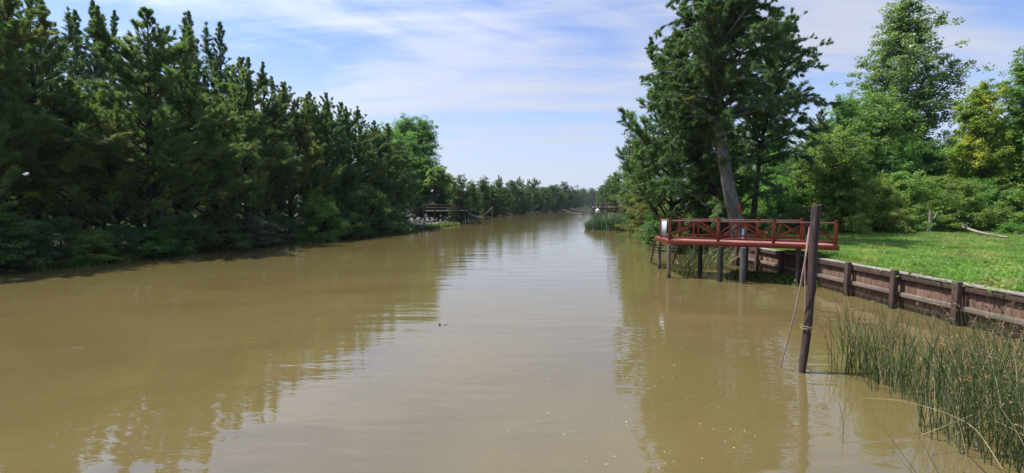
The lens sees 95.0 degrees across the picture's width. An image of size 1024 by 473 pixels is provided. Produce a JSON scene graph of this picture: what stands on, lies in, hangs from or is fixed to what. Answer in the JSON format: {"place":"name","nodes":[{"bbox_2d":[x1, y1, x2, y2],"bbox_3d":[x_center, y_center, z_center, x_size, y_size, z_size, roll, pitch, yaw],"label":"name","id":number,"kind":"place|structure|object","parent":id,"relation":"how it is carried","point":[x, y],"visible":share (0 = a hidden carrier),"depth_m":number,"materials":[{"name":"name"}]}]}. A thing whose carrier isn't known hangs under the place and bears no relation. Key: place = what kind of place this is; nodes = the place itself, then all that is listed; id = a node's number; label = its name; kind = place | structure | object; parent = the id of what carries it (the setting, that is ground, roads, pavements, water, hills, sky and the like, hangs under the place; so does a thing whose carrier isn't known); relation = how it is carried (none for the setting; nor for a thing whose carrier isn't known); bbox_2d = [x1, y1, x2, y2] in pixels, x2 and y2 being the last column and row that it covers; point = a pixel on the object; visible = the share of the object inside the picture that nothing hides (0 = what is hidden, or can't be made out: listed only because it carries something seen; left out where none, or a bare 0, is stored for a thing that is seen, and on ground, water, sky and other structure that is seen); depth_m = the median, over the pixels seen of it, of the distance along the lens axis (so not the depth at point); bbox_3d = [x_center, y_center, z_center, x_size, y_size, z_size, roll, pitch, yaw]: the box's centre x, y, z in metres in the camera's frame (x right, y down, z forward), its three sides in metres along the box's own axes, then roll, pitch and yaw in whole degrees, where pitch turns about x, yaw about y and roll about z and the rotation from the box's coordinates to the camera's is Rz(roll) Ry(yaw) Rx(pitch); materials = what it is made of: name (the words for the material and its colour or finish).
{"place":"outdoors","nodes":[
{"label":"outdoors","id":0,"kind":"place"},
{"bbox_2d":[0,205,1020,277],"bbox_3d":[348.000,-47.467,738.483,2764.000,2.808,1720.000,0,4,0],"label":"ground","id":1,"kind":"structure","parent":0,"point":[5,269],"depth_m":55.29,"materials":[{"name":"soil"}]},
{"bbox_2d":[0,220,62,265],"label":"waterside bush","id":2,"kind":"object","parent":1,"relation":"on","point":[42,245],"visible":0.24,"depth_m":24.07,"materials":[{"name":"green plant"}]},
{"bbox_2d":[0,14,65,220],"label":"casuarina tree","id":3,"kind":"object","parent":1,"relation":"on","point":[12,116],"visible":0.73,"depth_m":24.16,"materials":[{"name":"green plant"}]},
{"bbox_2d":[0,211,85,273],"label":"waterside bush","id":4,"kind":"object","parent":1,"relation":"on","point":[7,232],"visible":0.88,"depth_m":23.27,"materials":[{"name":"green plant"}]},
{"bbox_2d":[21,0,88,232],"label":"casuarina tree","id":5,"kind":"object","parent":1,"relation":"on","point":[69,37],"visible":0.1,"depth_m":39.59,"materials":[{"name":"green plant"}]},
{"bbox_2d":[14,215,95,257],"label":"waterside bush","id":6,"kind":"object","parent":1,"relation":"on","point":[65,222],"visible":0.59,"depth_m":25.63,"materials":[{"name":"green plant"}]},
{"bbox_2d":[0,0,119,233],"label":"casuarina tree","id":7,"kind":"object","parent":1,"relation":"on","point":[61,61],"visible":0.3,"depth_m":27.66,"materials":[{"name":"green plant"}]},
{"bbox_2d":[0,0,134,236],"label":"casuarina tree","id":8,"kind":"object","parent":1,"relation":"on","point":[10,43],"visible":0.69,"depth_m":26.07,"materials":[{"name":"green plant"}]},
{"bbox_2d":[8,78,133,237],"bbox_3d":[-26.929,-4.370,28.498,8.226,10.458,7.041,2,4,24],"label":"casuarina tree","id":9,"kind":"object","parent":1,"relation":"on","point":[77,117],"visible":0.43,"depth_m":28.26,"materials":[{"name":"green plant"}]},
{"bbox_2d":[64,9,103,228],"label":"casuarina tree","id":10,"kind":"object","parent":1,"relation":"on","point":[76,68],"visible":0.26,"depth_m":43.23,"materials":[{"name":"green plant"}]},
{"bbox_2d":[56,0,124,229],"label":"casuarina tree","id":11,"kind":"object","parent":1,"relation":"on","point":[97,70],"visible":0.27,"depth_m":40.20,"materials":[{"name":"green plant"}]},
{"bbox_2d":[44,227,150,262],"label":"waterside bush","id":12,"kind":"object","parent":1,"relation":"on","point":[91,248],"visible":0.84,"depth_m":25.79,"materials":[{"name":"green plant"}]},
{"bbox_2d":[21,100,200,250],"bbox_3d":[-25.056,-3.730,29.344,7.557,9.438,8.195,3,5,40],"label":"casuarina tree","id":13,"kind":"object","parent":1,"relation":"on","point":[83,203],"visible":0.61,"depth_m":28.40,"materials":[{"name":"green plant"}]},
{"bbox_2d":[93,10,128,221],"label":"casuarina tree","id":14,"kind":"object","parent":1,"relation":"on","point":[114,23],"visible":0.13,"depth_m":44.47,"materials":[{"name":"green plant"}]},
{"bbox_2d":[95,224,152,255],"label":"waterside bush","id":15,"kind":"object","parent":1,"relation":"on","point":[118,229],"visible":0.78,"depth_m":27.79,"materials":[{"name":"green plant"}]},
{"bbox_2d":[94,64,174,230],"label":"casuarina tree","id":16,"kind":"object","parent":1,"relation":"on","point":[127,108],"visible":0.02,"depth_m":41.12,"materials":[{"name":"green plant"}]},
{"bbox_2d":[59,29,239,226],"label":"casuarina tree","id":17,"kind":"object","parent":1,"relation":"on","point":[198,64],"visible":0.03,"depth_m":42.20,"materials":[{"name":"green plant"}]},
{"bbox_2d":[41,5,262,228],"bbox_3d":[-24.753,-6.943,31.528,10.152,15.750,11.492,2,5,32],"label":"casuarina tree","id":18,"kind":"object","parent":1,"relation":"on","point":[156,58],"visible":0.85,"depth_m":30.03,"materials":[{"name":"green plant"}]},
{"bbox_2d":[117,220,203,257],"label":"waterside bush","id":19,"kind":"object","parent":1,"relation":"on","point":[160,241],"visible":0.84,"depth_m":29.49,"materials":[{"name":"green plant"}]},
{"bbox_2d":[104,59,245,245],"bbox_3d":[-23.277,-5.870,32.787,7.048,13.379,10.003,1,4,8],"label":"casuarina tree","id":20,"kind":"object","parent":1,"relation":"on","point":[163,160],"visible":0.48,"depth_m":32.62,"materials":[{"name":"green plant"}]},
{"bbox_2d":[159,213,216,250],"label":"waterside bush","id":21,"kind":"object","parent":1,"relation":"on","point":[195,228],"visible":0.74,"depth_m":31.38,"materials":[{"name":"green plant"}]},
{"bbox_2d":[177,10,218,220],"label":"casuarina tree","id":22,"kind":"object","parent":1,"relation":"on","point":[186,20],"visible":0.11,"depth_m":42.15,"materials":[{"name":"green plant"}]},
{"bbox_2d":[161,87,267,242],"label":"casuarina tree","id":23,"kind":"object","parent":1,"relation":"on","point":[223,200],"visible":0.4,"depth_m":35.14,"materials":[{"name":"green plant"}]},
{"bbox_2d":[176,215,266,251],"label":"waterside bush","id":24,"kind":"object","parent":1,"relation":"on","point":[227,229],"visible":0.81,"depth_m":33.71,"materials":[{"name":"green plant"}]},
{"bbox_2d":[197,21,254,224],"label":"casuarina tree","id":25,"kind":"object","parent":1,"relation":"on","point":[221,47],"visible":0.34,"depth_m":45.02,"materials":[{"name":"green plant"}]},
{"bbox_2d":[10,221,459,269],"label":"bank weeds","id":26,"kind":"object","parent":1,"relation":"on","point":[59,264],"visible":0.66,"depth_m":28.00,"materials":[{"name":"plant"}]},
{"bbox_2d":[189,56,302,221],"bbox_3d":[-22.408,-7.272,37.770,9.878,15.163,8.726,0,4,1],"label":"casuarina tree","id":27,"kind":"object","parent":1,"relation":"on","point":[240,85],"visible":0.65,"depth_m":38.34,"materials":[{"name":"green plant"}]},
{"bbox_2d":[223,212,295,245],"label":"waterside bush","id":28,"kind":"object","parent":1,"relation":"on","point":[255,228],"visible":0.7,"depth_m":36.40,"materials":[{"name":"green plant"}]},
{"bbox_2d":[224,76,337,230],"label":"casuarina tree","id":29,"kind":"object","parent":1,"relation":"on","point":[274,112],"visible":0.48,"depth_m":41.66,"materials":[{"name":"green plant"}]},
{"bbox_2d":[263,213,301,239],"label":"waterside bush","id":30,"kind":"object","parent":1,"relation":"on","point":[279,219],"visible":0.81,"depth_m":39.25,"materials":[{"name":"green plant"}]},
{"bbox_2d":[233,81,340,231],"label":"casuarina tree","id":31,"kind":"object","parent":1,"relation":"on","point":[308,126],"visible":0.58,"depth_m":44.25,"materials":[{"name":"green plant"}]},
{"bbox_2d":[264,91,345,221],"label":"casuarina tree","id":32,"kind":"object","parent":1,"relation":"on","point":[316,118],"visible":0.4,"depth_m":46.62,"materials":[{"name":"green plant"}]},
{"bbox_2d":[284,92,366,213],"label":"casuarina tree","id":33,"kind":"object","parent":1,"relation":"on","point":[340,151],"visible":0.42,"depth_m":49.63,"materials":[{"name":"green plant"}]},
{"bbox_2d":[289,186,363,241],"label":"waterside bush","id":34,"kind":"object","parent":1,"relation":"on","point":[317,217],"visible":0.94,"depth_m":41.91,"materials":[{"name":"green plant"}]},
{"bbox_2d":[305,209,376,238],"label":"waterside bush","id":35,"kind":"object","parent":1,"relation":"on","point":[353,219],"visible":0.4,"depth_m":45.74,"materials":[{"name":"green plant"}]},
{"bbox_2d":[300,110,396,217],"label":"casuarina tree","id":36,"kind":"object","parent":1,"relation":"on","point":[367,159],"visible":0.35,"depth_m":54.64,"materials":[{"name":"green plant"}]},
{"bbox_2d":[319,102,380,212],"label":"casuarina tree","id":37,"kind":"object","parent":1,"relation":"on","point":[345,115],"visible":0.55,"depth_m":52.17,"materials":[{"name":"green plant"}]},
{"bbox_2d":[333,182,420,235],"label":"waterside bush","id":38,"kind":"object","parent":1,"relation":"on","point":[361,202],"visible":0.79,"depth_m":48.98,"materials":[{"name":"green plant"}]},
{"bbox_2d":[350,120,403,226],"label":"casuarina tree","id":39,"kind":"object","parent":1,"relation":"on","point":[378,143],"visible":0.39,"depth_m":57.52,"materials":[{"name":"green plant"}]},
{"bbox_2d":[351,121,431,212],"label":"leafy tree","id":40,"kind":"object","parent":1,"relation":"on","point":[398,136],"visible":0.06,"depth_m":81.85,"materials":[{"name":"green plant"}]},
{"bbox_2d":[363,123,422,212],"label":"casuarina tree","id":41,"kind":"object","parent":1,"relation":"on","point":[403,185],"visible":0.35,"depth_m":60.26,"materials":[{"name":"green plant"}]},
{"bbox_2d":[382,142,435,215],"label":"casuarina tree","id":42,"kind":"object","parent":1,"relation":"on","point":[400,171],"visible":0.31,"depth_m":64.04,"materials":[{"name":"green plant"}]},
{"bbox_2d":[383,113,446,216],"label":"round crowned tree","id":43,"kind":"object","parent":1,"relation":"on","point":[421,145],"visible":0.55,"depth_m":91.05,"materials":[{"name":"green plant"}]},
{"bbox_2d":[422,165,456,219],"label":"leaning tree","id":44,"kind":"object","parent":1,"relation":"on","point":[438,174],"visible":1,"depth_m":78.48,"materials":[{"name":"green plant"}]},
{"bbox_2d":[422,204,480,223],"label":"old jetty","id":45,"kind":"object","parent":1,"relation":"on","point":[457,210],"visible":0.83,"depth_m":76.86,"materials":[{"name":"brown wood"}]},
{"bbox_2d":[444,174,473,221],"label":"tree","id":46,"kind":"object","parent":1,"relation":"on","point":[457,199],"visible":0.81,"depth_m":81.81,"materials":[{"name":"green plant"}]},
{"bbox_2d":[477,175,492,215],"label":"tree","id":47,"kind":"object","parent":1,"relation":"on","point":[483,186],"visible":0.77,"depth_m":118.71,"materials":[{"name":"green plant"}]},
{"bbox_2d":[505,180,523,213],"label":"tree","id":48,"kind":"object","parent":1,"relation":"on","point":[514,189],"visible":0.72,"depth_m":152.92,"materials":[{"name":"green plant"}]},
{"bbox_2d":[527,178,547,211],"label":"tree","id":49,"kind":"object","parent":1,"relation":"on","point":[535,184],"visible":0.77,"depth_m":189.77,"materials":[{"name":"green plant"}]},
{"bbox_2d":[616,133,641,219],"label":"leafy tree","id":50,"kind":"object","parent":1,"relation":"on","point":[629,149],"visible":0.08,"depth_m":61.15,"materials":[{"name":"green plant"}]},
{"bbox_2d":[619,182,647,235],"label":"bush","id":51,"kind":"object","parent":1,"relation":"on","point":[631,216],"visible":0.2,"depth_m":49.61,"materials":[{"name":"green plant"}]},
{"bbox_2d":[607,127,683,229],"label":"leafy tree","id":52,"kind":"object","parent":1,"relation":"on","point":[622,193],"visible":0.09,"depth_m":51.50,"materials":[{"name":"green plant"}]},
{"bbox_2d":[616,204,676,244],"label":"bush","id":53,"kind":"object","parent":1,"relation":"on","point":[652,228],"visible":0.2,"depth_m":37.99,"materials":[{"name":"green plant"}]},
{"bbox_2d":[615,182,678,237],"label":"layered bush","id":54,"kind":"object","parent":1,"relation":"on","point":[643,207],"visible":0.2,"depth_m":45.26,"materials":[{"name":"green plant"}]},
{"bbox_2d":[614,32,738,233],"bbox_3d":[12.193,-7.009,34.681,8.009,16.144,9.357,3,5,34],"label":"casuarina tree","id":55,"kind":"object","parent":1,"relation":"on","point":[641,133],"visible":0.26,"depth_m":34.27,"materials":[{"name":"green plant"}]},
{"bbox_2d":[634,199,727,253],"bbox_3d":[12.676,-0.853,33.053,6.493,4.220,6.586,-2,5,-29],"label":"bush","id":56,"kind":"object","parent":1,"relation":"on","point":[677,213],"visible":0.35,"depth_m":32.21,"materials":[{"name":"green plant"}]},
{"bbox_2d":[626,40,795,237],"bbox_3d":[13.158,-6.060,30.956,10.762,13.968,10.270,0,4,0],"label":"casuarina tree","id":57,"kind":"object","parent":1,"relation":"on","point":[702,163],"visible":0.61,"depth_m":29.99,"materials":[{"name":"green plant"}]},
{"bbox_2d":[639,0,845,251],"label":"casuarina tree","id":58,"kind":"object","parent":1,"relation":"on","point":[742,25],"visible":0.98,"depth_m":26.62,"materials":[{"name":"green plant"}]},
{"bbox_2d":[650,217,838,285],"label":"landing deck","id":59,"kind":"structure","parent":1,"relation":"on","point":[744,244],"depth_m":20.18,"materials":[{"name":"red paint"}]},
{"bbox_2d":[721,133,769,222],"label":"leafy tree","id":60,"kind":"object","parent":1,"relation":"on","point":[739,168],"visible":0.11,"depth_m":42.94,"materials":[{"name":"green plant"}]},
{"bbox_2d":[738,132,798,207],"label":"leafy tree","id":61,"kind":"object","parent":1,"relation":"on","point":[781,147],"visible":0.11,"depth_m":46.71,"materials":[{"name":"green plant"}]},
{"bbox_2d":[726,174,816,230],"bbox_3d":[20.539,-2.467,36.696,5.365,4.814,6.193,-3,5,-39],"label":"bush","id":62,"kind":"object","parent":1,"relation":"on","point":[777,203],"visible":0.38,"depth_m":35.39,"materials":[{"name":"green plant"}]},
{"bbox_2d":[714,7,833,238],"bbox_3d":[17.246,-7.637,32.083,8.823,15.938,7.478,0,4,0],"label":"casuarina tree","id":63,"kind":"object","parent":1,"relation":"on","point":[776,129],"visible":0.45,"depth_m":31.67,"materials":[{"name":"green plant"}]},
{"bbox_2d":[764,152,809,206],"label":"leafy tree","id":64,"kind":"object","parent":1,"relation":"on","point":[791,161],"visible":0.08,"depth_m":39.97,"materials":[{"name":"green plant"}]},
{"bbox_2d":[769,204,847,234],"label":"bush","id":65,"kind":"object","parent":1,"relation":"on","point":[802,212],"visible":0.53,"depth_m":32.90,"materials":[{"name":"green plant"}]},
{"bbox_2d":[782,108,862,215],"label":"leafy tree","id":66,"kind":"object","parent":1,"relation":"on","point":[821,124],"visible":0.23,"depth_m":37.47,"materials":[{"name":"green plant"}]},
{"bbox_2d":[789,119,890,229],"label":"leafy tree","id":67,"kind":"object","parent":1,"relation":"on","point":[824,171],"visible":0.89,"depth_m":34.14,"materials":[{"name":"green plant"}]},
{"bbox_2d":[816,93,881,174],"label":"leafy tree","id":68,"kind":"object","parent":1,"relation":"on","point":[845,113],"visible":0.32,"depth_m":40.88,"materials":[{"name":"green plant"}]},
{"bbox_2d":[821,186,878,233],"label":"bush","id":69,"kind":"object","parent":1,"relation":"on","point":[859,221],"visible":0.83,"depth_m":33.75,"materials":[{"name":"green plant"}]},
{"bbox_2d":[722,224,1023,294],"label":"lawn grass","id":70,"kind":"structure","parent":1,"relation":"on","point":[990,262],"depth_m":19.30,"materials":[{"name":"plant"}]},
{"bbox_2d":[731,247,1023,340],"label":"retaining wall","id":71,"kind":"structure","parent":1,"relation":"on","point":[902,290],"depth_m":14.54,"materials":[{"name":"brown wood"}]},
{"bbox_2d":[840,177,917,233],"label":"bush","id":72,"kind":"object","parent":1,"relation":"on","point":[890,217],"visible":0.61,"depth_m":34.67,"materials":[{"name":"green plant"}]},
{"bbox_2d":[823,83,953,185],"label":"leafy tree","id":73,"kind":"object","parent":1,"relation":"on","point":[875,110],"visible":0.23,"depth_m":42.13,"materials":[{"name":"green plant"}]},
{"bbox_2d":[849,138,932,187],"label":"leafy tree","id":74,"kind":"object","parent":1,"relation":"on","point":[890,166],"visible":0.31,"depth_m":40.05,"materials":[{"name":"green plant"}]},
{"bbox_2d":[828,0,996,145],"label":"poplar tree","id":75,"kind":"object","parent":1,"relation":"on","point":[912,35],"visible":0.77,"depth_m":44.96,"materials":[{"name":"green plant"}]},
{"bbox_2d":[875,169,971,231],"bbox_3d":[31.112,-2.764,36.982,7.749,5.072,6.713,1,4,20],"label":"bush","id":76,"kind":"object","parent":1,"relation":"on","point":[913,189],"visible":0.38,"depth_m":35.87,"materials":[{"name":"green plant"}]},
{"bbox_2d":[909,137,959,200],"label":"leafy tree","id":77,"kind":"object","parent":1,"relation":"on","point":[936,166],"visible":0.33,"depth_m":41.12,"materials":[{"name":"green plant"}]},
{"bbox_2d":[898,197,971,231],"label":"bush","id":78,"kind":"object","parent":1,"relation":"on","point":[925,208],"visible":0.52,"depth_m":35.18,"materials":[{"name":"green plant"}]},
{"bbox_2d":[917,174,1023,231],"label":"bush","id":79,"kind":"object","parent":1,"relation":"on","point":[950,188],"visible":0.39,"depth_m":36.15,"materials":[{"name":"green plant"}]},
{"bbox_2d":[939,79,1023,192],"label":"yellowing tree","id":80,"kind":"object","parent":1,"relation":"on","point":[976,118],"visible":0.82,"depth_m":38.87,"materials":[{"name":"green plant"}]},
{"bbox_2d":[957,177,1023,230],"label":"bush","id":81,"kind":"object","parent":1,"relation":"on","point":[987,188],"visible":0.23,"depth_m":37.11,"materials":[{"name":"green plant"}]},
{"bbox_2d":[986,64,1023,188],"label":"leafy tree","id":82,"kind":"object","parent":1,"relation":"on","point":[1019,179],"visible":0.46,"depth_m":38.31,"materials":[{"name":"green plant"}]},
{"bbox_2d":[988,181,1023,227],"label":"bush","id":83,"kind":"object","parent":1,"relation":"on","point":[1018,203],"visible":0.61,"depth_m":36.16,"materials":[{"name":"green plant"}]},
{"bbox_2d":[988,45,1023,168],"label":"leafy tree","id":84,"kind":"object","parent":1,"relation":"on","point":[1012,106],"visible":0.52,"depth_m":39.44,"materials":[{"name":"green plant"}]},
{"bbox_2d":[0,211,1023,472],"bbox_3d":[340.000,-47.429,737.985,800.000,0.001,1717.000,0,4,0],"label":"water","id":85,"kind":"structure","parent":0,"point":[542,343],"depth_m":9.57,"materials":[{"name":"liquid"}]},
{"bbox_2d":[584,212,631,231],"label":"reed bed","id":86,"kind":"object","parent":85,"relation":"on","point":[601,222],"visible":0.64,"depth_m":59.95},
{"bbox_2d":[671,245,752,268],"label":"reed clump","id":87,"kind":"object","parent":85,"relation":"in","point":[707,262],"visible":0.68,"depth_m":24.16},
{"bbox_2d":[726,268,820,286],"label":"water plants","id":88,"kind":"object","parent":85,"relation":"on","point":[772,277],"visible":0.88,"depth_m":20.15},
{"bbox_2d":[798,204,821,372],"bbox_3d":[5.817,1.518,9.242,0.727,4.298,0.203,-3,5,-39],"label":"mooring pole","id":89,"kind":"object","parent":85,"relation":"in","point":[815,216],"visible":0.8,"depth_m":9.20,"materials":[{"name":"wood"}]},
{"bbox_2d":[819,300,882,378],"bbox_3d":[6.907,2.121,9.220,1.872,1.677,1.039,-2,5,-29],"label":"bulrush clump","id":90,"kind":"object","parent":85,"relation":"in","point":[849,362],"visible":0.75,"depth_m":9.22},
{"bbox_2d":[817,293,908,362],"bbox_3d":[7.433,2.046,10.320,1.039,1.677,1.872,-4,5,-42],"label":"bulrush clump","id":91,"kind":"object","parent":85,"relation":"in","point":[841,341],"visible":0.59,"depth_m":10.15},
{"bbox_2d":[836,292,923,386],"bbox_3d":[6.992,2.075,9.005,1.446,1.830,1.849,2,4,27],"label":"bulrush clump","id":92,"kind":"object","parent":85,"relation":"in","point":[874,358],"visible":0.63,"depth_m":8.83,"materials":[{"name":"plant"}]},
{"bbox_2d":[841,303,976,403],"bbox_3d":[6.834,2.126,8.264,1.849,1.830,1.446,4,5,42],"label":"bulrush clump","id":93,"kind":"object","parent":85,"relation":"in","point":[900,371],"visible":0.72,"depth_m":8.19,"materials":[{"name":"plant"}]},
{"bbox_2d":[873,298,948,373],"bbox_3d":[7.637,2.075,9.477,1.970,1.765,1.094,-1,4,-10],"label":"bulrush clump","id":94,"kind":"object","parent":85,"relation":"on","point":[904,336],"visible":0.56,"depth_m":9.38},
{"bbox_2d":[879,322,1022,416],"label":"bulrush clump","id":95,"kind":"object","parent":85,"relation":"in","point":[941,390],"visible":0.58,"depth_m":7.55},
{"bbox_2d":[886,310,1023,408],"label":"bulrush clump","id":96,"kind":"object","parent":85,"relation":"in","point":[962,341],"visible":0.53,"depth_m":7.96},
{"bbox_2d":[896,299,1022,377],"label":"bulrush clump","id":97,"kind":"object","parent":85,"relation":"in","point":[944,359],"visible":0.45,"depth_m":8.99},
{"bbox_2d":[906,333,1023,454],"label":"bulrush clump","id":98,"kind":"object","parent":85,"relation":"in","point":[933,413],"visible":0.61,"depth_m":6.67,"materials":[{"name":"plant"}]},
{"bbox_2d":[908,340,1023,466],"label":"bulrush clump","id":99,"kind":"object","parent":85,"relation":"in","point":[983,435],"visible":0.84,"depth_m":6.18,"materials":[{"name":"plant"}]},
{"bbox_2d":[921,318,1023,431],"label":"bulrush clump","id":100,"kind":"object","parent":85,"relation":"in","point":[975,371],"visible":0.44,"depth_m":7.22,"materials":[{"name":"plant"}]},
{"bbox_2d":[925,314,1023,448],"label":"bulrush clump","id":101,"kind":"object","parent":85,"relation":"in","point":[1000,400],"visible":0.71,"depth_m":6.83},
{"bbox_2d":[927,292,1023,378],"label":"bulrush clump","id":102,"kind":"object","parent":85,"relation":"on","point":[1014,341],"visible":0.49,"depth_m":9.20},
{"bbox_2d":[946,335,1023,472],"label":"bulrush clump","id":103,"kind":"object","parent":85,"relation":"in","point":[1016,466],"visible":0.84,"depth_m":6.00,"materials":[{"name":"plant"}]},
{"bbox_2d":[946,307,1023,412],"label":"bulrush clump","id":104,"kind":"object","parent":85,"relation":"in","point":[985,332],"visible":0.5,"depth_m":7.67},
{"bbox_2d":[1,0,1023,204],"label":"sky","id":105,"kind":"structure","parent":0,"point":[512,89],"materials":[{"name":"blue"}]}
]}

